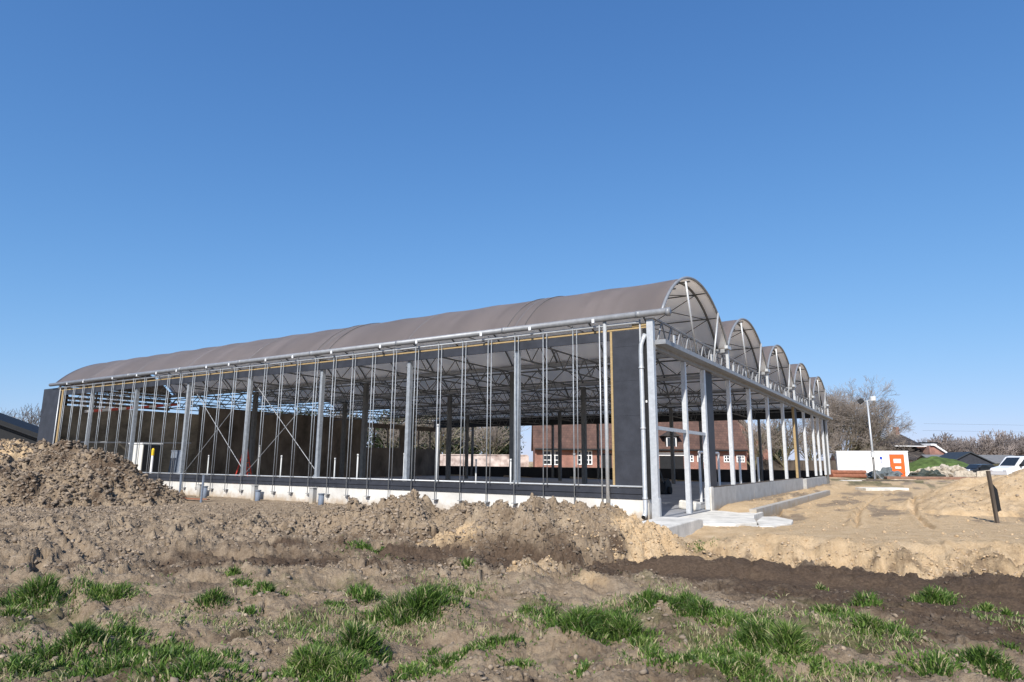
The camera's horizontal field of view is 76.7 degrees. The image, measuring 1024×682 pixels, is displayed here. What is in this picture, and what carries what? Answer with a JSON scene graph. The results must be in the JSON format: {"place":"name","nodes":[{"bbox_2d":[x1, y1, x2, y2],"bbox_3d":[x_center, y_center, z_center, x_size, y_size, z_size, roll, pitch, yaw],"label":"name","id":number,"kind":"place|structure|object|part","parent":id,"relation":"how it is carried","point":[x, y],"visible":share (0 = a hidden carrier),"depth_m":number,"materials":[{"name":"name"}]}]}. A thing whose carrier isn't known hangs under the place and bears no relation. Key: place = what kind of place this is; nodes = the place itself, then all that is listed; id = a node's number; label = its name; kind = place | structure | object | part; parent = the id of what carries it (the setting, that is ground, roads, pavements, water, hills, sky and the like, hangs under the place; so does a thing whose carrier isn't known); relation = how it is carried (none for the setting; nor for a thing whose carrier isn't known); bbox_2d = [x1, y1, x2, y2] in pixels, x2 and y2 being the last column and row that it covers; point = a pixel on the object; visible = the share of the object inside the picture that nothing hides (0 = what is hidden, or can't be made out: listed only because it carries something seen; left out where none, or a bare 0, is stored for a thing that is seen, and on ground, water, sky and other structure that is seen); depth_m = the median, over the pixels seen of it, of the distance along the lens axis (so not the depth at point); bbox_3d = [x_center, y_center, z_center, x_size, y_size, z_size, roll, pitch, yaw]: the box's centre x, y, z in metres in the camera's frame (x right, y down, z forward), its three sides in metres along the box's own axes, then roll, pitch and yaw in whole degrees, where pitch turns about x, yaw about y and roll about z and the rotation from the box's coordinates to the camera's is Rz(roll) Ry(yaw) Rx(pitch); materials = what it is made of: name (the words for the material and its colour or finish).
{"place":"outdoors","nodes":[
{"label":"outdoors","id":0,"kind":"place"},
{"bbox_2d":[0,462,1023,681],"bbox_3d":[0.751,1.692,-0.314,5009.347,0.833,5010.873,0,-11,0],"label":"ground","id":1,"kind":"structure","parent":0,"point":[792,579],"depth_m":9.58,"materials":[{"name":"brown soil"}]},
{"bbox_2d":[1,408,33,422],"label":"bare tree","id":2,"kind":"object","parent":1,"relation":"on","point":[8,413],"visible":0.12,"depth_m":88.85,"materials":[{"name":"brown plant"}]},
{"bbox_2d":[0,413,38,443],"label":"black shed","id":3,"kind":"structure","parent":1,"relation":"on","point":[11,428],"depth_m":45.50,"materials":[{"name":"black metal"}]},
{"bbox_2d":[5,403,40,425],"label":"bare tree","id":4,"kind":"object","parent":1,"relation":"on","point":[34,420],"visible":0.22,"depth_m":80.57,"materials":[{"name":"brown plant"}]},
{"bbox_2d":[0,439,187,508],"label":"soil heap","id":5,"kind":"object","parent":1,"relation":"on","point":[38,489],"visible":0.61,"depth_m":23.86,"materials":[{"name":"brown soil"}]},
{"bbox_2d":[68,391,131,407],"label":"bare tree","id":6,"kind":"object","parent":1,"relation":"on","point":[102,402],"visible":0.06,"depth_m":94.46,"materials":[{"name":"brown plant"}]},
{"bbox_2d":[179,474,182,492],"bbox_3d":[-13.962,6.183,27.208,0.129,1.181,0.104,-2,-11,15],"label":"marker stake","id":7,"kind":"object","parent":1,"relation":"on","point":[180,483],"visible":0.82,"depth_m":27.22,"materials":[{"name":"grey metal"}]},
{"bbox_2d":[196,484,201,496],"bbox_3d":[-13.462,6.589,27.875,0.230,0.830,0.230,-6,-12,32],"label":"concrete stub","id":8,"kind":"object","parent":1,"relation":"on","point":[198,494],"visible":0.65,"depth_m":27.81,"materials":[{"name":"beige concrete"}]},
{"bbox_2d":[200,475,204,502],"bbox_3d":[-11.948,5.778,24.949,0.119,1.181,0.095,-2,-11,15],"label":"marker stake","id":9,"kind":"object","parent":1,"relation":"on","point":[202,487],"visible":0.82,"depth_m":24.93,"materials":[{"name":"grey metal"}]},
{"bbox_2d":[203,486,207,497],"bbox_3d":[-12.890,6.417,27.115,0.232,0.660,0.232,0,-11,0],"label":"pipe end","id":10,"kind":"object","parent":1,"relation":"on","point":[205,490],"visible":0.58,"depth_m":27.06,"materials":[{"name":"silver metal"}]},
{"bbox_2d":[250,485,258,500],"bbox_3d":[-10.339,6.225,25.925,0.230,0.880,0.230,-6,-12,32],"label":"concrete stub","id":11,"kind":"object","parent":1,"relation":"on","point":[254,488],"visible":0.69,"depth_m":25.87,"materials":[{"name":"grey concrete"}]},
{"bbox_2d":[255,490,260,500],"bbox_3d":[-9.936,6.125,25.261,0.232,0.600,0.232,0,-11,0],"label":"pipe end","id":12,"kind":"object","parent":1,"relation":"on","point":[257,494],"visible":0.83,"depth_m":25.20,"materials":[{"name":"silver metal"}]},
{"bbox_2d":[309,487,317,503],"bbox_3d":[-7.411,5.896,24.034,0.240,0.880,0.240,-6,-12,32],"label":"concrete stub","id":13,"kind":"object","parent":1,"relation":"on","point":[312,494],"visible":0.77,"depth_m":24.00,"materials":[{"name":"grey concrete"}]},
{"bbox_2d":[318,493,324,504],"bbox_3d":[-6.897,5.804,23.358,0.232,0.580,0.232,0,-11,0],"label":"pipe end","id":14,"kind":"object","parent":1,"relation":"on","point":[320,498],"visible":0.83,"depth_m":23.30,"materials":[{"name":"grey plastic"}]},
{"bbox_2d":[306,408,384,444],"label":"bare tree","id":15,"kind":"object","parent":1,"relation":"on","point":[355,418],"visible":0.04,"depth_m":83.90,"materials":[{"name":"brown plant"}]},
{"bbox_2d":[341,413,370,446],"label":"evergreen tree","id":16,"kind":"object","parent":1,"relation":"on","point":[367,431],"depth_m":97.68,"materials":[{"name":"green plant"}]},
{"bbox_2d":[231,488,486,543],"bbox_3d":[-3.082,4.264,15.757,8.424,1.365,3.822,0,-11,0],"label":"soil heap","id":17,"kind":"object","parent":1,"relation":"on","point":[342,520],"visible":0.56,"depth_m":15.11,"materials":[{"name":"brown soil"}]},
{"bbox_2d":[367,410,404,447],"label":"tree","id":18,"kind":"object","parent":1,"relation":"on","point":[378,441],"visible":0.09,"depth_m":97.35,"materials":[{"name":"green plant"}]},
{"bbox_2d":[368,415,430,448],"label":"bare tree","id":19,"kind":"object","parent":1,"relation":"on","point":[394,442],"visible":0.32,"depth_m":86.18,"materials":[{"name":"brown plant"}]},
{"bbox_2d":[398,415,452,453],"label":"tree","id":20,"kind":"object","parent":1,"relation":"on","point":[425,446],"visible":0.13,"depth_m":96.22,"materials":[{"name":"green plant"}]},
{"bbox_2d":[37,276,832,520],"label":"greenhouse hall","id":21,"kind":"structure","parent":1,"relation":"on","point":[633,365],"depth_m":29.85,"materials":[{"name":"metal"}]},
{"bbox_2d":[84,404,176,412],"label":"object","id":22,"kind":"object","parent":21,"relation":"hanging from","point":[124,408],"visible":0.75,"depth_m":40.61,"materials":[{"name":"white paint"}]},
{"bbox_2d":[132,443,162,473],"bbox_3d":[-19.529,6.578,34.272,1.400,2.300,1.100,-6,-12,32],"label":"cabinet","id":23,"kind":"object","parent":21,"relation":"on","point":[143,455],"visible":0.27,"depth_m":33.87,"materials":[{"name":"white metal"}]},
{"bbox_3d":[-18.956,6.182,33.977,0.048,1.420,0.900,-6,-12,32],"label":"side door","id":24,"kind":"part","parent":23,"relation":"part of","materials":[{"name":"black metal"}]},
{"bbox_2d":[150,448,154,473],"bbox_3d":[-18.479,6.515,33.123,0.129,2.020,0.129,-4,-11,22],"label":"capped post","id":25,"kind":"object","parent":21,"relation":"on","point":[152,457],"visible":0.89,"depth_m":33.15,"materials":[{"name":"white paint"}]},
{"bbox_2d":[167,450,180,480],"bbox_3d":[-18.316,6.941,35.201,1.300,1.950,0.100,-6,-17,32],"label":"leaning sheet","id":26,"kind":"object","parent":21,"relation":"on","point":[176,461],"visible":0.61,"depth_m":35.31,"materials":[{"name":"silver metal"}]},
{"bbox_2d":[235,452,251,476],"bbox_3d":[-14.792,6.983,35.714,1.066,2.116,0.468,-1,-11,9],"label":"stepladder","id":27,"kind":"object","parent":21,"relation":"on","point":[246,465],"visible":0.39,"depth_m":35.67,"materials":[{"name":"grey metal"}]},
{"bbox_2d":[356,454,358,479],"bbox_3d":[-6.010,5.257,25.059,0.074,1.730,0.074,-4,-11,22],"label":"riser pipe","id":28,"kind":"object","parent":21,"relation":"on","point":[357,466],"visible":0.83,"depth_m":25.10,"materials":[{"name":"white plastic"}]},
{"bbox_2d":[436,424,438,479],"bbox_3d":[-2.653,4.333,22.823,0.074,2.780,0.074,5,-11,-22],"label":"riser pipe","id":29,"kind":"object","parent":21,"relation":"on","point":[437,451],"visible":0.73,"depth_m":22.87,"materials":[{"name":"white plastic"}]},
{"bbox_2d":[475,459,476,480],"bbox_3d":[-1.503,5.706,26.883,0.074,1.580,0.074,-4,-11,22],"label":"riser pipe","id":30,"kind":"object","parent":21,"relation":"on","point":[475,469],"visible":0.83,"depth_m":26.93,"materials":[{"name":"white plastic"}]},
{"bbox_2d":[510,459,511,481],"bbox_3d":[-0.049,4.942,22.712,0.074,1.580,0.074,-4,-11,22],"label":"riser pipe","id":31,"kind":"object","parent":21,"relation":"on","point":[510,468],"visible":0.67,"depth_m":22.78,"materials":[{"name":"white plastic"}]},
{"bbox_2d":[659,469,671,493],"bbox_3d":[7.157,6.753,31.074,0.840,1.179,1.425,-6,-12,32],"label":"floor machine","id":32,"kind":"object","parent":21,"relation":"on","point":[665,486],"visible":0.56,"depth_m":30.83,"materials":[{"name":"metal"}]},
{"bbox_2d":[679,500,700,510],"bbox_3d":[5.831,5.379,21.160,0.632,0.280,0.819,0,-12,33],"label":"concrete chunk","id":33,"kind":"object","parent":21,"relation":"on","point":[696,506],"visible":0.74,"depth_m":20.97,"materials":[{"name":"grey concrete"}]},
{"bbox_2d":[698,451,720,502],"bbox_3d":[7.952,5.415,25.951,0.200,1.950,2.820,-6,-12,32],"label":"pipe hoop","id":34,"kind":"object","parent":21,"relation":"on","point":[700,476],"visible":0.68,"depth_m":24.92,"materials":[{"name":"white metal"}]},
{"bbox_2d":[738,456,741,482],"bbox_3d":[10.476,6.199,29.657,0.129,1.800,0.129,5,-11,-22],"label":"riser pipe","id":35,"kind":"object","parent":21,"relation":"on","point":[740,474],"visible":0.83,"depth_m":29.67,"materials":[{"name":"white paint"}]},
{"bbox_2d":[756,457,759,481],"bbox_3d":[12.513,6.799,32.808,0.129,1.800,0.129,-4,-11,22],"label":"riser pipe","id":36,"kind":"object","parent":21,"relation":"on","point":[758,472],"visible":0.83,"depth_m":32.82,"materials":[{"name":"grey metal"}]},
{"bbox_2d":[415,415,485,453],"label":"bare tree","id":37,"kind":"object","parent":1,"relation":"on","point":[433,436],"visible":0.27,"depth_m":84.64,"materials":[{"name":"brown plant"}]},
{"bbox_2d":[451,427,483,453],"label":"evergreen tree","id":38,"kind":"object","parent":1,"relation":"on","point":[462,444],"visible":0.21,"depth_m":98.01,"materials":[{"name":"green plant"}]},
{"bbox_2d":[440,454,528,466],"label":"garden wall","id":39,"kind":"structure","parent":1,"relation":"on","point":[497,460],"depth_m":81.47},
{"bbox_2d":[456,426,530,454],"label":"bare tree","id":40,"kind":"object","parent":1,"relation":"on","point":[495,430],"visible":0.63,"depth_m":88.47,"materials":[{"name":"brown plant"}]},
{"bbox_2d":[475,426,523,454],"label":"tree","id":41,"kind":"object","parent":1,"relation":"on","point":[504,450],"visible":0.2,"depth_m":97.40,"materials":[{"name":"green plant"}]},
{"bbox_2d":[0,438,1023,681],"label":"soil clods","id":42,"kind":"object","parent":1,"relation":"on","point":[142,499],"visible":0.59,"depth_m":14.20,"materials":[{"name":"brown soil"}]},
{"bbox_2d":[416,493,676,567],"bbox_3d":[0.960,4.002,13.965,6.180,1.409,4.280,0,-11,0],"label":"soil heap","id":43,"kind":"object","parent":1,"relation":"on","point":[538,552],"visible":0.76,"depth_m":13.07,"materials":[{"name":"brown soil"}]},
{"bbox_2d":[531,420,748,469],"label":"farmhouse","id":44,"kind":"object","parent":1,"relation":"on","point":[741,448],"visible":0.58,"depth_m":78.13,"materials":[{"name":"red brick"}]},
{"bbox_2d":[544,450,557,464],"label":"window","id":45,"kind":"structure","parent":44,"relation":"in","point":[546,452],"depth_m":78.03,"materials":[{"name":"white paint"}]},
{"bbox_2d":[577,451,591,464],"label":"window","id":46,"kind":"structure","parent":44,"relation":"in","point":[589,453],"depth_m":77.98,"materials":[{"name":"white paint"}]},
{"bbox_2d":[602,454,611,467],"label":"door","id":47,"kind":"structure","parent":44,"relation":"in","point":[603,455],"depth_m":77.85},
{"bbox_2d":[659,456,683,468],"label":"garage door","id":48,"kind":"structure","parent":44,"relation":"in","point":[665,461],"depth_m":77.75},
{"bbox_2d":[724,455,729,461],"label":"window","id":49,"kind":"structure","parent":44,"relation":"in","point":[726,457],"depth_m":77.79,"materials":[{"name":"white paint"}]},
{"bbox_2d":[736,455,744,461],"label":"window","id":50,"kind":"structure","parent":44,"relation":"in","point":[742,456],"depth_m":77.79,"materials":[{"name":"white paint"}]},
{"bbox_2d":[642,517,702,536],"bbox_3d":[3.766,4.764,15.665,1.000,0.810,2.747,-6,-12,32],"label":"concrete block","id":51,"kind":"object","parent":1,"relation":"on","point":[682,527],"depth_m":15.56,"materials":[{"name":"grey concrete"}]},
{"bbox_2d":[680,510,763,526],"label":"concrete slab","id":52,"kind":"structure","parent":1,"relation":"on","point":[719,518],"depth_m":18.53,"materials":[{"name":"grey concrete"}]},
{"bbox_2d":[738,420,774,459],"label":"bare tree","id":53,"kind":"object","parent":1,"relation":"on","point":[765,455],"depth_m":87.54,"materials":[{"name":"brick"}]},
{"bbox_2d":[738,419,789,469],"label":"bare tree","id":54,"kind":"object","parent":1,"relation":"on","point":[763,432],"visible":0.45,"depth_m":82.53,"materials":[{"name":"brown plant"}]},
{"bbox_2d":[755,425,790,459],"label":"evergreen tree","id":55,"kind":"object","parent":1,"relation":"on","point":[774,458],"visible":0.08,"depth_m":104.02,"materials":[{"name":"green plant"}]},
{"bbox_2d":[754,516,792,527],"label":"concrete slab","id":56,"kind":"structure","parent":1,"relation":"on","point":[773,521],"depth_m":18.08,"materials":[{"name":"grey concrete"}]},
{"bbox_2d":[747,419,821,469],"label":"bare tree","id":57,"kind":"object","parent":1,"relation":"on","point":[789,449],"visible":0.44,"depth_m":86.25,"materials":[{"name":"brown plant"}]},
{"bbox_2d":[749,490,829,516],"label":"concrete kerb","id":58,"kind":"structure","parent":1,"relation":"on","point":[776,508],"depth_m":24.69,"materials":[{"name":"grey concrete"}]},
{"bbox_2d":[788,422,842,459],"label":"bare tree","id":59,"kind":"object","parent":1,"relation":"on","point":[810,450],"visible":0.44,"depth_m":90.34,"materials":[{"name":"brown plant"}]},
{"bbox_2d":[747,459,914,470],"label":"board fence","id":60,"kind":"object","parent":1,"relation":"on","point":[777,465],"visible":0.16,"depth_m":86.42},
{"bbox_2d":[829,470,866,477],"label":"clay pipes","id":61,"kind":"object","parent":1,"relation":"on","point":[850,473],"visible":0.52,"depth_m":62.87,"materials":[{"name":"orange ceramic"}]},
{"bbox_2d":[787,376,918,460],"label":"bare tree","id":62,"kind":"object","parent":1,"relation":"on","point":[855,425],"visible":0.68,"depth_m":91.45,"materials":[{"name":"brown plant"}]},
{"bbox_2d":[857,396,881,478],"bbox_3d":[33.968,9.304,61.325,1.719,8.207,1.018,3,-11,-14],"label":"floodlight mast","id":63,"kind":"object","parent":1,"relation":"on","point":[861,401],"visible":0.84,"depth_m":61.41,"materials":[{"name":"metal"}]},
{"bbox_2d":[835,451,909,475],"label":"site cabin","id":64,"kind":"object","parent":1,"relation":"on","point":[853,460],"visible":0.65,"depth_m":69.27,"materials":[{"name":"white metal"}]},
{"bbox_2d":[855,487,908,490],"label":"yard slab","id":65,"kind":"structure","parent":1,"relation":"on","point":[878,488],"depth_m":39.94,"materials":[{"name":"concrete"}]},
{"bbox_2d":[865,467,902,478],"bbox_3d":[36.102,12.916,62.815,3.710,1.356,2.294,0,-11,0],"label":"tarp heap","id":66,"kind":"object","parent":1,"relation":"on","point":[884,471],"visible":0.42,"depth_m":62.32,"materials":[{"name":"grey plastic"}]},
{"bbox_2d":[862,480,912,480],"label":"yard slab","id":67,"kind":"structure","parent":1,"relation":"on","point":[887,480],"depth_m":54.42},
{"bbox_2d":[888,453,905,475],"bbox_3d":[38.658,12.507,64.859,1.302,2.470,1.000,-5,-12,27],"label":"orange cabinet","id":68,"kind":"object","parent":1,"relation":"on","point":[897,462],"visible":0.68,"depth_m":64.50,"materials":[{"name":"plastic"}]},
{"bbox_2d":[910,467,940,472],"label":"rubble heap","id":69,"kind":"object","parent":1,"relation":"on","point":[927,468],"visible":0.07,"depth_m":67.97,"materials":[{"name":"stone"}]},
{"bbox_2d":[907,469,945,476],"bbox_3d":[41.774,13.464,65.216,3.767,1.164,2.184,0,-11,0],"label":"tarp heap","id":70,"kind":"object","parent":1,"relation":"on","point":[931,473],"visible":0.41,"depth_m":64.68,"materials":[{"name":"grey plastic"}]},
{"bbox_2d":[884,476,974,479],"bbox_3d":[41.202,13.110,61.243,12.157,0.500,1.303,1,-11,-1],"label":"earth strip","id":71,"kind":"object","parent":1,"relation":"on","point":[921,477],"visible":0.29,"depth_m":60.61,"materials":[{"name":"brown soil"}]},
{"bbox_2d":[909,456,968,471],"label":"grass mound","id":72,"kind":"object","parent":1,"relation":"on","point":[930,462],"depth_m":81.95,"materials":[{"name":"green plant"}]},
{"bbox_2d":[924,435,962,451],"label":"bare tree","id":73,"kind":"object","parent":1,"relation":"on","point":[944,443],"visible":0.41,"depth_m":198.42,"materials":[{"name":"brown plant"}]},
{"bbox_2d":[931,464,967,476],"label":"rubble heap","id":74,"kind":"object","parent":1,"relation":"on","point":[947,469],"visible":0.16,"depth_m":68.22,"materials":[{"name":"stone"}]},
{"bbox_2d":[930,431,971,451],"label":"bare tree","id":75,"kind":"object","parent":1,"relation":"on","point":[945,437],"visible":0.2,"depth_m":201.75,"materials":[{"name":"plant"}]},
{"bbox_2d":[946,443,956,451],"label":"bare tree","id":76,"kind":"object","parent":1,"relation":"on","point":[954,449],"visible":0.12,"depth_m":198.38,"materials":[{"name":"brown plant"}]},
{"bbox_2d":[886,468,1023,517],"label":"sand heap","id":77,"kind":"object","parent":1,"relation":"on","point":[944,506],"visible":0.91,"depth_m":22.83,"materials":[{"name":"beige sand"}]},
{"bbox_2d":[908,475,1005,502],"bbox_3d":[21.896,6.604,28.040,10.010,1.562,6.090,0,-11,0],"label":"sand heap","id":78,"kind":"object","parent":1,"relation":"on","point":[968,483],"visible":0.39,"depth_m":27.82,"materials":[{"name":"beige sand"}]},
{"bbox_2d":[913,455,1013,463],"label":"shed","id":79,"kind":"structure","parent":1,"relation":"on","point":[997,459],"depth_m":119.78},
{"bbox_2d":[954,439,972,451],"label":"bare tree","id":80,"kind":"object","parent":1,"relation":"on","point":[966,443],"visible":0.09,"depth_m":204.21,"materials":[{"name":"brown plant"}]},
{"bbox_2d":[953,471,974,476],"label":"broken slab","id":81,"kind":"structure","parent":1,"relation":"on","point":[963,474],"depth_m":65.92,"materials":[{"name":"concrete"}]},
{"bbox_2d":[955,436,977,451],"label":"bare tree","id":82,"kind":"object","parent":1,"relation":"on","point":[965,442],"visible":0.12,"depth_m":212.56,"materials":[{"name":"brown plant"}]},
{"bbox_2d":[939,452,995,463],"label":"dark shed","id":83,"kind":"structure","parent":1,"relation":"on","point":[969,457],"depth_m":106.46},
{"bbox_2d":[958,439,993,454],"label":"bare tree","id":84,"kind":"object","parent":1,"relation":"on","point":[977,451],"visible":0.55,"depth_m":195.68,"materials":[{"name":"brown plant"}]},
{"bbox_2d":[964,464,995,471],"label":"parked car","id":85,"kind":"object","parent":1,"relation":"on","point":[976,467],"visible":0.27,"depth_m":73.89,"materials":[{"name":"paint"}]},
{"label":"side window","id":86,"kind":"part","parent":85,"relation":"part of","materials":[{"name":"black glass"}]},
{"bbox_2d":[976,470,994,476],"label":"broken slab","id":87,"kind":"structure","parent":1,"relation":"on","point":[980,473],"depth_m":65.41,"materials":[{"name":"concrete"}]},
{"bbox_2d":[986,471,1000,522],"bbox_3d":[14.589,4.785,19.507,0.290,1.720,0.130,-2,-10,-6],"label":"leaning post","id":88,"kind":"object","parent":1,"relation":"on","point":[995,501],"visible":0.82,"depth_m":19.48,"materials":[{"name":"wood"}]},
{"bbox_2d":[970,428,1018,455],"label":"bare tree","id":89,"kind":"object","parent":1,"relation":"on","point":[994,449],"visible":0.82,"depth_m":196.02,"materials":[{"name":"brown plant"}]},
{"bbox_2d":[978,434,1023,455],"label":"bare tree","id":90,"kind":"object","parent":1,"relation":"on","point":[1003,445],"visible":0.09,"depth_m":205.65,"materials":[{"name":"brown plant"}]},
{"bbox_2d":[993,435,1019,454],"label":"bare tree","id":91,"kind":"object","parent":1,"relation":"on","point":[1011,443],"visible":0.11,"depth_m":212.02,"materials":[{"name":"brown plant"}]},
{"bbox_2d":[990,456,1023,474],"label":"parked van","id":92,"kind":"object","parent":1,"relation":"on","point":[1008,465],"visible":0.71,"depth_m":58.64,"materials":[{"name":"white paint"}]},
{"bbox_2d":[1000,431,1023,442],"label":"bare tree","id":93,"kind":"object","parent":1,"relation":"on","point":[1012,436],"visible":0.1,"depth_m":223.81,"materials":[{"name":"brown plant"}]},
{"bbox_2d":[1007,440,1023,455],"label":"bare tree","id":94,"kind":"object","parent":1,"relation":"on","point":[1021,451],"visible":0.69,"depth_m":200.75,"materials":[{"name":"brown plant"}]},
{"bbox_2d":[0,494,1023,681],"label":"grass","id":95,"kind":"structure","parent":0,"point":[762,637],"depth_m":6.35,"materials":[{"name":"green plant"}]},
{"bbox_2d":[0,0,1023,461],"label":"sky","id":96,"kind":"structure","parent":0,"point":[843,180],"materials":[{"name":"blue"}]},
{"bbox_2d":[855,427,946,460],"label":"dwelling house","id":97,"kind":"structure","parent":0,"point":[928,448],"depth_m":129.54,"materials":[{"name":"red brick"}]}
]}

